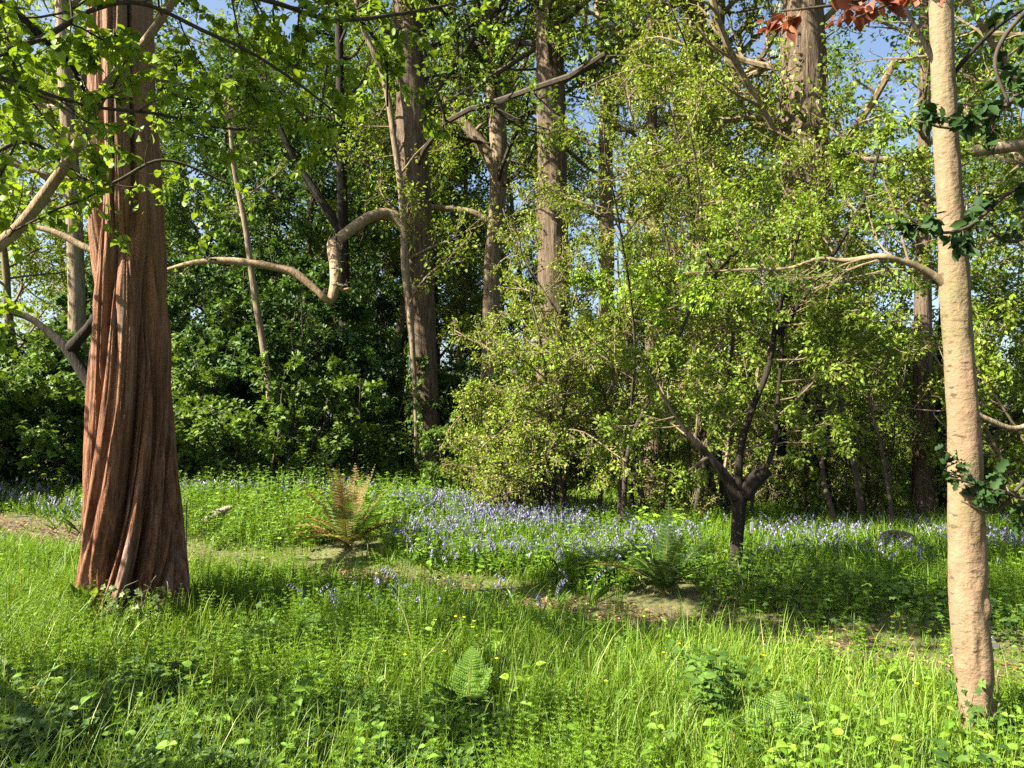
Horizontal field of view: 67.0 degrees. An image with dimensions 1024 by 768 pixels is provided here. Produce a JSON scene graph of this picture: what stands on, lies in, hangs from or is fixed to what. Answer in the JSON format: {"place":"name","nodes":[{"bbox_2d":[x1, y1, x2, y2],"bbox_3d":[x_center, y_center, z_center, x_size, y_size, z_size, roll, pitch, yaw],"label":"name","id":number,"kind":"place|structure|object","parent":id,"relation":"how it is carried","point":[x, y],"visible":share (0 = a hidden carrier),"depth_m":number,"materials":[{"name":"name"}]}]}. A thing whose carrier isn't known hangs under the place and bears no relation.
{"place":"outdoors","nodes":[
{"label":"outdoors","id":0,"kind":"place"},
{"bbox_2d":[0,429,1023,767],"bbox_3d":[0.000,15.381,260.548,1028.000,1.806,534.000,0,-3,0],"label":"ground","id":1,"kind":"structure","parent":0,"point":[670,599],"depth_m":7.18,"materials":[{"name":"soil"}]},
{"bbox_2d":[0,56,52,356],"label":"slender tree","id":2,"kind":"object","parent":1,"relation":"on","point":[19,329],"visible":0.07,"depth_m":32.67,"materials":[{"name":"green plant"}]},
{"bbox_2d":[0,359,70,449],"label":"elder shrub","id":3,"kind":"object","parent":1,"relation":"on","point":[41,373],"visible":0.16,"depth_m":14.68,"materials":[{"name":"green plant"}]},
{"bbox_2d":[0,318,85,487],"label":"elder shrub","id":4,"kind":"object","parent":1,"relation":"on","point":[13,386],"visible":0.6,"depth_m":13.78,"materials":[{"name":"green plant"}]},
{"bbox_2d":[0,382,85,489],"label":"elder shrub","id":5,"kind":"object","parent":1,"relation":"on","point":[61,403],"visible":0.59,"depth_m":13.96,"materials":[{"name":"green plant"}]},
{"bbox_2d":[0,329,89,468],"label":"elder shrub","id":6,"kind":"object","parent":1,"relation":"on","point":[57,353],"visible":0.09,"depth_m":16.42,"materials":[{"name":"green plant"}]},
{"bbox_2d":[22,438,68,484],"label":"sycamore sapling","id":7,"kind":"object","parent":1,"relation":"on","point":[42,472],"visible":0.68,"depth_m":13.94,"materials":[{"name":"green plant"}]},
{"bbox_2d":[0,0,91,357],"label":"slender tree","id":8,"kind":"object","parent":1,"relation":"on","point":[29,265],"visible":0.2,"depth_m":24.70,"materials":[{"name":"green plant"}]},
{"bbox_2d":[0,56,94,338],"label":"slender tree","id":9,"kind":"object","parent":1,"relation":"on","point":[27,326],"visible":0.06,"depth_m":37.03,"materials":[{"name":"green plant"}]},
{"bbox_2d":[8,225,91,387],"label":"dark limbed tree","id":10,"kind":"object","parent":1,"relation":"on","point":[72,346],"visible":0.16,"depth_m":8.61,"materials":[{"name":"brown plant"}]},
{"bbox_2d":[0,282,186,364],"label":"elder shrub","id":11,"kind":"object","parent":1,"relation":"on","point":[61,300],"visible":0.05,"depth_m":22.41,"materials":[{"name":"green plant"}]},
{"bbox_2d":[0,37,220,323],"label":"slender tree","id":12,"kind":"object","parent":1,"relation":"on","point":[65,266],"visible":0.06,"depth_m":28.91,"materials":[{"name":"green plant"}]},
{"bbox_2d":[0,0,237,467],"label":"grey bole tree","id":13,"kind":"object","parent":1,"relation":"on","point":[76,292],"visible":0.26,"depth_m":17.15,"materials":[{"name":"green plant"}]},
{"bbox_2d":[95,576,168,631],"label":"ivy plant","id":14,"kind":"object","parent":1,"relation":"on","point":[138,593],"visible":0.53,"depth_m":6.12,"materials":[{"name":"green plant"}]},
{"bbox_2d":[75,0,189,624],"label":"conifer tree","id":15,"kind":"object","parent":1,"relation":"on","point":[132,524],"visible":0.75,"depth_m":6.51,"materials":[{"name":"brown plant"}]},
{"bbox_2d":[58,256,210,368],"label":"elder shrub","id":16,"kind":"object","parent":1,"relation":"on","point":[193,287],"visible":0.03,"depth_m":19.40,"materials":[{"name":"green plant"}]},
{"bbox_2d":[45,22,293,325],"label":"broadleaf tree","id":17,"kind":"object","parent":1,"relation":"on","point":[186,98],"visible":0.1,"depth_m":32.44,"materials":[{"name":"green plant"}]},
{"bbox_2d":[171,337,243,487],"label":"elder shrub","id":18,"kind":"object","parent":1,"relation":"on","point":[200,384],"visible":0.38,"depth_m":15.14,"materials":[{"name":"green plant"}]},
{"bbox_2d":[171,320,285,461],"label":"elder shrub","id":19,"kind":"object","parent":1,"relation":"on","point":[246,344],"visible":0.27,"depth_m":16.60,"materials":[{"name":"green plant"}]},
{"bbox_2d":[169,286,318,457],"bbox_3d":[-6.965,-0.086,19.754,4.288,4.996,5.737,2,-4,-38],"label":"elder shrub","id":20,"kind":"object","parent":1,"relation":"on","point":[232,308],"visible":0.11,"depth_m":19.53,"materials":[{"name":"green plant"}]},
{"bbox_2d":[216,621,272,662],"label":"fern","id":21,"kind":"object","parent":1,"relation":"on","point":[257,632],"visible":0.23,"depth_m":5.39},
{"bbox_2d":[163,9,336,318],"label":"slender tree","id":22,"kind":"object","parent":1,"relation":"on","point":[222,33],"visible":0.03,"depth_m":35.17,"materials":[{"name":"green plant"}]},
{"bbox_2d":[210,27,294,470],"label":"curved sapling","id":23,"kind":"object","parent":1,"relation":"on","point":[240,206],"visible":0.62,"depth_m":15.82,"materials":[{"name":"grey plant"}]},
{"bbox_2d":[0,0,511,374],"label":"lime tree","id":24,"kind":"object","parent":1,"relation":"on","point":[125,54],"visible":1,"depth_m":5.52,"materials":[{"name":"green plant"}]},
{"bbox_2d":[173,350,352,493],"bbox_3d":[-4.691,0.816,14.517,3.375,2.939,2.522,1,-3,-19],"label":"elder shrub","id":25,"kind":"object","parent":1,"relation":"on","point":[309,391],"visible":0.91,"depth_m":14.54,"materials":[{"name":"green plant"}]},
{"bbox_2d":[153,0,403,363],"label":"broadleaf tree","id":26,"kind":"object","parent":1,"relation":"on","point":[181,187],"visible":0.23,"depth_m":26.50,"materials":[{"name":"green plant"}]},
{"bbox_2d":[167,204,392,428],"bbox_3d":[-6.764,-1.278,21.847,6.507,7.443,4.827,-3,-4,41],"label":"elder shrub","id":27,"kind":"object","parent":1,"relation":"on","point":[230,242],"visible":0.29,"depth_m":21.70,"materials":[{"name":"green plant"}]},
{"bbox_2d":[159,16,434,386],"bbox_3d":[-7.358,-5.275,25.332,9.631,14.784,9.159,-2,-4,31],"label":"broadleaf tree","id":28,"kind":"object","parent":1,"relation":"on","point":[356,275],"visible":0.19,"depth_m":24.57,"materials":[{"name":"green plant"}]},
{"bbox_2d":[272,613,330,652],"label":"fern","id":29,"kind":"object","parent":1,"relation":"on","point":[312,624],"visible":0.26,"depth_m":5.53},
{"bbox_2d":[237,257,404,468],"bbox_3d":[-4.150,-0.486,18.833,4.820,5.513,3.575,2,-4,-33],"label":"elder shrub","id":30,"kind":"object","parent":1,"relation":"on","point":[322,342],"visible":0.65,"depth_m":18.16,"materials":[{"name":"green plant"}]},
{"bbox_2d":[201,0,471,371],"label":"broadleaf tree","id":31,"kind":"object","parent":1,"relation":"on","point":[320,29],"visible":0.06,"depth_m":29.60,"materials":[{"name":"green plant"}]},
{"bbox_2d":[277,352,409,475],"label":"elder shrub","id":32,"kind":"object","parent":1,"relation":"on","point":[367,397],"visible":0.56,"depth_m":15.89,"materials":[{"name":"green plant"}]},
{"bbox_2d":[275,463,417,547],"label":"fern","id":33,"kind":"object","parent":1,"relation":"on","point":[348,526],"visible":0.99,"depth_m":9.85,"materials":[{"name":"plant"}]},
{"bbox_2d":[231,0,464,452],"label":"dark slim tree","id":34,"kind":"object","parent":1,"relation":"on","point":[339,223],"visible":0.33,"depth_m":21.26,"materials":[{"name":"green plant"}]},
{"bbox_2d":[317,339,457,462],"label":"elder shrub","id":35,"kind":"object","parent":1,"relation":"on","point":[395,382],"visible":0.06,"depth_m":20.00,"materials":[{"name":"green plant"}]},
{"bbox_2d":[357,376,466,468],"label":"elder shrub","id":36,"kind":"object","parent":1,"relation":"on","point":[389,427],"visible":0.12,"depth_m":18.43,"materials":[{"name":"green plant"}]},
{"bbox_2d":[322,0,503,473],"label":"slim sapling","id":37,"kind":"object","parent":1,"relation":"on","point":[405,236],"visible":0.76,"depth_m":17.68,"materials":[{"name":"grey plant"}]},
{"bbox_2d":[302,0,536,408],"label":"slender tree","id":38,"kind":"object","parent":1,"relation":"on","point":[401,318],"visible":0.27,"depth_m":26.89,"materials":[{"name":"green plant"}]},
{"bbox_2d":[313,64,537,413],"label":"broadleaf tree","id":39,"kind":"object","parent":1,"relation":"on","point":[386,320],"visible":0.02,"depth_m":34.73,"materials":[{"name":"green plant"}]},
{"bbox_2d":[331,48,537,424],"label":"broadleaf tree","id":40,"kind":"object","parent":1,"relation":"on","point":[381,302],"visible":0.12,"depth_m":30.41,"materials":[{"name":"green plant"}]},
{"bbox_2d":[167,0,708,467],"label":"oak tree","id":41,"kind":"object","parent":1,"relation":"on","point":[409,130],"visible":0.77,"depth_m":17.81,"materials":[{"name":"green plant"}]},
{"bbox_2d":[403,341,424,475],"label":"ivy plant","id":42,"kind":"object","parent":41,"relation":"attached to","point":[410,404],"visible":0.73,"depth_m":17.55,"materials":[{"name":"green plant"}]},
{"bbox_2d":[0,508,879,671],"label":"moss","id":43,"kind":"object","parent":1,"relation":"on","point":[445,580],"visible":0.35,"depth_m":8.23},
{"bbox_2d":[383,351,511,462],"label":"elder shrub","id":44,"kind":"object","parent":1,"relation":"on","point":[448,381],"visible":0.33,"depth_m":18.27,"materials":[{"name":"green plant"}]},
{"bbox_2d":[370,20,537,422],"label":"slender tree","id":45,"kind":"object","parent":1,"relation":"on","point":[466,291],"visible":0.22,"depth_m":28.23,"materials":[{"name":"green plant"}]},
{"bbox_2d":[429,646,495,721],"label":"fern","id":46,"kind":"object","parent":1,"relation":"on","point":[461,678],"visible":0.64,"depth_m":4.39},
{"bbox_2d":[416,409,516,493],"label":"elder shrub","id":47,"kind":"object","parent":1,"relation":"on","point":[426,443],"visible":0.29,"depth_m":15.18,"materials":[{"name":"green plant"}]},
{"bbox_2d":[436,406,559,502],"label":"hawthorn shrub","id":48,"kind":"object","parent":1,"relation":"on","point":[466,457],"visible":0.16,"depth_m":14.49,"materials":[{"name":"green plant"}]},
{"bbox_2d":[383,47,615,419],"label":"slender tree","id":49,"kind":"object","parent":1,"relation":"on","point":[479,177],"visible":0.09,"depth_m":32.91,"materials":[{"name":"green plant"}]},
{"bbox_2d":[0,476,1023,767],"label":"cleavers undergrowth","id":50,"kind":"object","parent":1,"relation":"on","point":[286,650],"visible":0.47,"depth_m":5.06,"materials":[{"name":"plant"}]},
{"bbox_2d":[0,448,1023,767],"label":"leafy undergrowth","id":51,"kind":"object","parent":1,"relation":"on","point":[592,570],"visible":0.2,"depth_m":6.59,"materials":[{"name":"plant"}]},
{"bbox_2d":[0,454,1023,767],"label":"grass","id":52,"kind":"structure","parent":1,"relation":"on","point":[650,698],"depth_m":4.54,"materials":[{"name":"plant"}]},
{"bbox_2d":[0,502,1023,767],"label":"ivy undergrowth","id":53,"kind":"object","parent":1,"relation":"on","point":[24,732],"visible":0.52,"depth_m":3.89,"materials":[{"name":"green plant"}]},
{"bbox_2d":[0,505,1023,669],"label":"fresh grass","id":54,"kind":"structure","parent":1,"relation":"on","point":[305,572],"depth_m":7.53,"materials":[{"name":"plant"}]},
{"bbox_2d":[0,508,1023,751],"bbox_3d":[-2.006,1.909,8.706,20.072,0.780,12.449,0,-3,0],"label":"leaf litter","id":55,"kind":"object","parent":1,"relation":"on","point":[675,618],"visible":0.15,"depth_m":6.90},
{"bbox_2d":[0,455,1023,584],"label":"bluebell undergrowth","id":56,"kind":"object","parent":1,"relation":"on","point":[523,514],"visible":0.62,"depth_m":11.16,"materials":[{"name":"green plant"}]},
{"bbox_2d":[362,0,663,457],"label":"ash tree","id":57,"kind":"object","parent":1,"relation":"on","point":[495,151],"visible":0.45,"depth_m":22.09,"materials":[{"name":"green plant"}]},
{"bbox_2d":[453,390,586,510],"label":"hawthorn shrub","id":58,"kind":"object","parent":1,"relation":"on","point":[510,487],"visible":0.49,"depth_m":12.73,"materials":[{"name":"green plant"}]},
{"bbox_2d":[438,99,617,402],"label":"loose tree","id":59,"kind":"object","parent":1,"relation":"on","point":[503,309],"visible":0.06,"depth_m":40.98,"materials":[{"name":"green plant"}]},
{"bbox_2d":[463,405,599,506],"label":"hawthorn shrub","id":60,"kind":"object","parent":1,"relation":"on","point":[571,475],"visible":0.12,"depth_m":13.44,"materials":[{"name":"green plant"}]},
{"bbox_2d":[433,249,682,514],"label":"hawthorn tree","id":61,"kind":"object","parent":1,"relation":"on","point":[512,389],"visible":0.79,"depth_m":12.46,"materials":[{"name":"green plant"}]},
{"bbox_2d":[485,334,636,473],"bbox_3d":[1.500,0.636,20.724,4.708,4.037,3.850,-3,-4,39],"label":"hazel shrub","id":62,"kind":"object","parent":1,"relation":"on","point":[535,373],"visible":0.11,"depth_m":20.61,"materials":[{"name":"green plant"}]},
{"bbox_2d":[442,0,680,494],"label":"tall trunk tree","id":63,"kind":"object","parent":1,"relation":"on","point":[549,48],"visible":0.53,"depth_m":17.04,"materials":[{"name":"green plant"}]},
{"bbox_2d":[461,0,723,473],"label":"grey forked tree","id":64,"kind":"object","parent":1,"relation":"on","point":[607,197],"visible":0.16,"depth_m":24.22,"materials":[{"name":"green plant"}]},
{"bbox_2d":[528,366,686,486],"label":"hazel shrub","id":65,"kind":"object","parent":1,"relation":"on","point":[601,412],"visible":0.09,"depth_m":19.08,"materials":[{"name":"green plant"}]},
{"bbox_2d":[515,32,780,384],"bbox_3d":[5.742,-5.353,30.074,10.404,17.787,10.257,3,-4,-40],"label":"loose tree","id":66,"kind":"object","parent":1,"relation":"on","point":[583,176],"visible":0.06,"depth_m":29.27,"materials":[{"name":"green plant"}]},
{"bbox_2d":[518,0,780,498],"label":"thin trunk tree","id":67,"kind":"object","parent":1,"relation":"on","point":[651,119],"visible":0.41,"depth_m":16.39,"materials":[{"name":"green plant"}]},
{"bbox_2d":[583,498,729,595],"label":"fern","id":68,"kind":"object","parent":1,"relation":"on","point":[663,575],"visible":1,"depth_m":7.34,"materials":[{"name":"plant"}]},
{"bbox_2d":[475,47,847,520],"bbox_3d":[1.864,-1.089,12.467,5.332,6.916,6.178,3,-4,-39],"label":"hawthorn tree","id":69,"kind":"object","parent":1,"relation":"on","point":[636,190],"visible":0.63,"depth_m":11.60,"materials":[{"name":"green plant"}]},
{"bbox_2d":[539,179,812,524],"bbox_3d":[2.336,-0.313,11.930,2.962,5.263,4.545,3,-4,-45],"label":"tree","id":70,"kind":"object","parent":1,"relation":"on","point":[657,302],"visible":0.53,"depth_m":11.37,"materials":[{"name":"green plant"}]},
{"bbox_2d":[627,420,729,522],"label":"hawthorn shrub","id":71,"kind":"object","parent":1,"relation":"on","point":[687,498],"visible":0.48,"depth_m":12.39,"materials":[{"name":"green plant"}]},
{"bbox_2d":[662,639,722,689],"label":"nettle plant","id":72,"kind":"object","parent":1,"relation":"on","point":[709,648],"visible":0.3,"depth_m":4.59,"materials":[{"name":"green plant"}]},
{"bbox_2d":[574,0,862,499],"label":"twin trunk tree","id":73,"kind":"object","parent":1,"relation":"on","point":[744,25],"visible":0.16,"depth_m":18.13,"materials":[{"name":"green plant"}]},
{"bbox_2d":[671,646,765,731],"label":"nettle plant","id":74,"kind":"object","parent":1,"relation":"on","point":[703,677],"visible":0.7,"depth_m":4.04,"materials":[{"name":"green plant"}]},
{"bbox_2d":[662,329,793,496],"bbox_3d":[5.997,0.640,19.534,4.620,4.845,5.650,-2,-4,29],"label":"hazel shrub","id":75,"kind":"object","parent":1,"relation":"on","point":[743,382],"visible":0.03,"depth_m":19.14,"materials":[{"name":"green plant"}]},
{"bbox_2d":[577,0,905,520],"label":"hawthorn tree","id":76,"kind":"object","parent":1,"relation":"on","point":[644,89],"visible":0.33,"depth_m":12.91,"materials":[{"name":"green plant"}]},
{"bbox_2d":[722,690,811,761],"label":"fern","id":77,"kind":"object","parent":1,"relation":"on","point":[779,703],"visible":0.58,"depth_m":3.75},
{"bbox_2d":[741,532,808,591],"bbox_3d":[2.500,1.718,7.563,0.841,0.625,0.362,2,-3,-25],"label":"bramble sprout","id":78,"kind":"object","parent":1,"relation":"on","point":[752,556],"visible":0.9,"depth_m":7.47,"materials":[{"name":"green plant"}]},
{"bbox_2d":[706,390,844,506],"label":"hawthorn shrub","id":79,"kind":"object","parent":1,"relation":"on","point":[764,488],"visible":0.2,"depth_m":16.20,"materials":[{"name":"green plant"}]},
{"bbox_2d":[641,0,925,517],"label":"ivy clad tree","id":80,"kind":"object","parent":1,"relation":"on","point":[808,46],"visible":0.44,"depth_m":14.43,"materials":[{"name":"green plant"}]},
{"bbox_2d":[771,0,845,518],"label":"ivy plant","id":81,"kind":"object","parent":80,"relation":"attached to","point":[816,486],"visible":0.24,"depth_m":14.21,"materials":[{"name":"green plant"}]},
{"bbox_2d":[587,105,984,579],"bbox_3d":[2.752,-0.296,8.089,3.927,4.938,2.399,0,-3,0],"label":"forked tree","id":82,"kind":"object","parent":1,"relation":"on","point":[840,315],"visible":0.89,"depth_m":8.02,"materials":[{"name":"green plant"}]},
{"bbox_2d":[711,371,865,505],"bbox_3d":[6.045,1.057,17.402,4.237,3.634,3.465,1,-3,-9],"label":"hazel shrub","id":83,"kind":"object","parent":1,"relation":"on","point":[746,462],"visible":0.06,"depth_m":16.94,"materials":[{"name":"green plant"}]},
{"bbox_2d":[663,0,1023,739],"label":"pale trunk tree","id":84,"kind":"object","parent":1,"relation":"on","point":[969,614],"visible":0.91,"depth_m":4.03,"materials":[{"name":"beige plant"}]},
{"bbox_2d":[702,175,985,529],"bbox_3d":[5.083,-0.545,12.817,3.951,6.152,4.235,2,-4,-34],"label":"hawthorn tree","id":85,"kind":"object","parent":1,"relation":"on","point":[869,399],"visible":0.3,"depth_m":12.45,"materials":[{"name":"green plant"}]},
{"bbox_2d":[723,36,971,412],"bbox_3d":[10.943,-4.633,26.331,9.458,16.170,9.325,0,-3,0],"label":"loose tree","id":86,"kind":"object","parent":1,"relation":"on","point":[833,64],"visible":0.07,"depth_m":24.36,"materials":[{"name":"green plant"}]},
{"bbox_2d":[756,0,944,42],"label":"copper beech tree","id":87,"kind":"object","parent":1,"relation":"on","point":[868,13],"visible":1,"depth_m":3.22,"materials":[{"name":"red plant"}]},
{"bbox_2d":[740,59,978,453],"bbox_3d":[14.025,-5.082,31.849,10.257,17.787,10.404,-1,-3,18],"label":"loose tree","id":88,"kind":"object","parent":1,"relation":"on","point":[850,110],"visible":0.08,"depth_m":32.93,"materials":[{"name":"green plant"}]},
{"bbox_2d":[783,305,935,500],"bbox_3d":[8.595,0.633,18.965,4.428,4.643,5.415,-1,-3,21],"label":"hazel shrub","id":89,"kind":"object","parent":1,"relation":"on","point":[885,427],"visible":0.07,"depth_m":17.39,"materials":[{"name":"green plant"}]},
{"bbox_2d":[800,400,946,519],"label":"hawthorn shrub","id":90,"kind":"object","parent":1,"relation":"on","point":[874,488],"visible":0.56,"depth_m":13.71,"materials":[{"name":"green plant"}]},
{"bbox_2d":[740,0,1020,518],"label":"reddish trunk tree","id":91,"kind":"object","parent":1,"relation":"on","point":[922,490],"visible":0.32,"depth_m":13.97,"materials":[{"name":"green plant"}]},
{"bbox_2d":[824,0,1023,431],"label":"grey limbed tree","id":92,"kind":"object","parent":1,"relation":"on","point":[1011,148],"visible":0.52,"depth_m":10.22,"materials":[{"name":"green plant"}]},
{"bbox_2d":[831,0,1023,513],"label":"dark narrow tree","id":93,"kind":"object","parent":1,"relation":"on","point":[986,241],"visible":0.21,"depth_m":15.29,"materials":[{"name":"green plant"}]},
{"bbox_2d":[845,55,1023,418],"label":"loose tree","id":94,"kind":"object","parent":1,"relation":"on","point":[1021,251],"visible":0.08,"depth_m":26.16,"materials":[{"name":"green plant"}]},
{"bbox_2d":[855,288,1023,517],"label":"hazel shrub","id":95,"kind":"object","parent":1,"relation":"on","point":[986,355],"visible":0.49,"depth_m":12.90,"materials":[{"name":"green plant"}]},
{"bbox_2d":[873,309,1023,484],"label":"hazel shrub","id":96,"kind":"object","parent":1,"relation":"on","point":[936,322],"visible":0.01,"depth_m":19.96,"materials":[{"name":"green plant"}]},
{"bbox_2d":[876,24,1023,439],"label":"loose tree","id":97,"kind":"object","parent":1,"relation":"on","point":[1004,278],"visible":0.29,"depth_m":21.39,"materials":[{"name":"green plant"}]},
{"bbox_2d":[883,2,1023,536],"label":"holly tree","id":98,"kind":"object","parent":1,"relation":"on","point":[968,126],"visible":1,"depth_m":3.70,"materials":[{"name":"green plant"}]},
{"bbox_2d":[883,325,1023,511],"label":"hazel shrub","id":99,"kind":"object","parent":1,"relation":"on","point":[1016,350],"visible":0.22,"depth_m":15.64,"materials":[{"name":"green plant"}]},
{"bbox_2d":[946,668,1010,747],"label":"ivy plant","id":100,"kind":"object","parent":1,"relation":"on","point":[973,709],"visible":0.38,"depth_m":3.87,"materials":[{"name":"green plant"}]},
{"bbox_2d":[935,44,1023,442],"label":"slender tree","id":101,"kind":"object","parent":1,"relation":"on","point":[979,268],"visible":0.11,"depth_m":30.44,"materials":[{"name":"green plant"}]},
{"bbox_2d":[997,329,1023,476],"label":"hazel shrub","id":102,"kind":"object","parent":1,"relation":"on","point":[1016,395],"visible":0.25,"depth_m":18.66,"materials":[{"name":"green plant"}]},
{"bbox_2d":[0,0,1023,426],"label":"sky","id":103,"kind":"structure","parent":0,"point":[880,47],"materials":[{"name":"blue"}]},
{"bbox_2d":[606,496,1023,588],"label":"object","id":104,"kind":"structure","parent":0,"point":[755,513],"depth_m":10.29,"materials":[{"name":"plant"}]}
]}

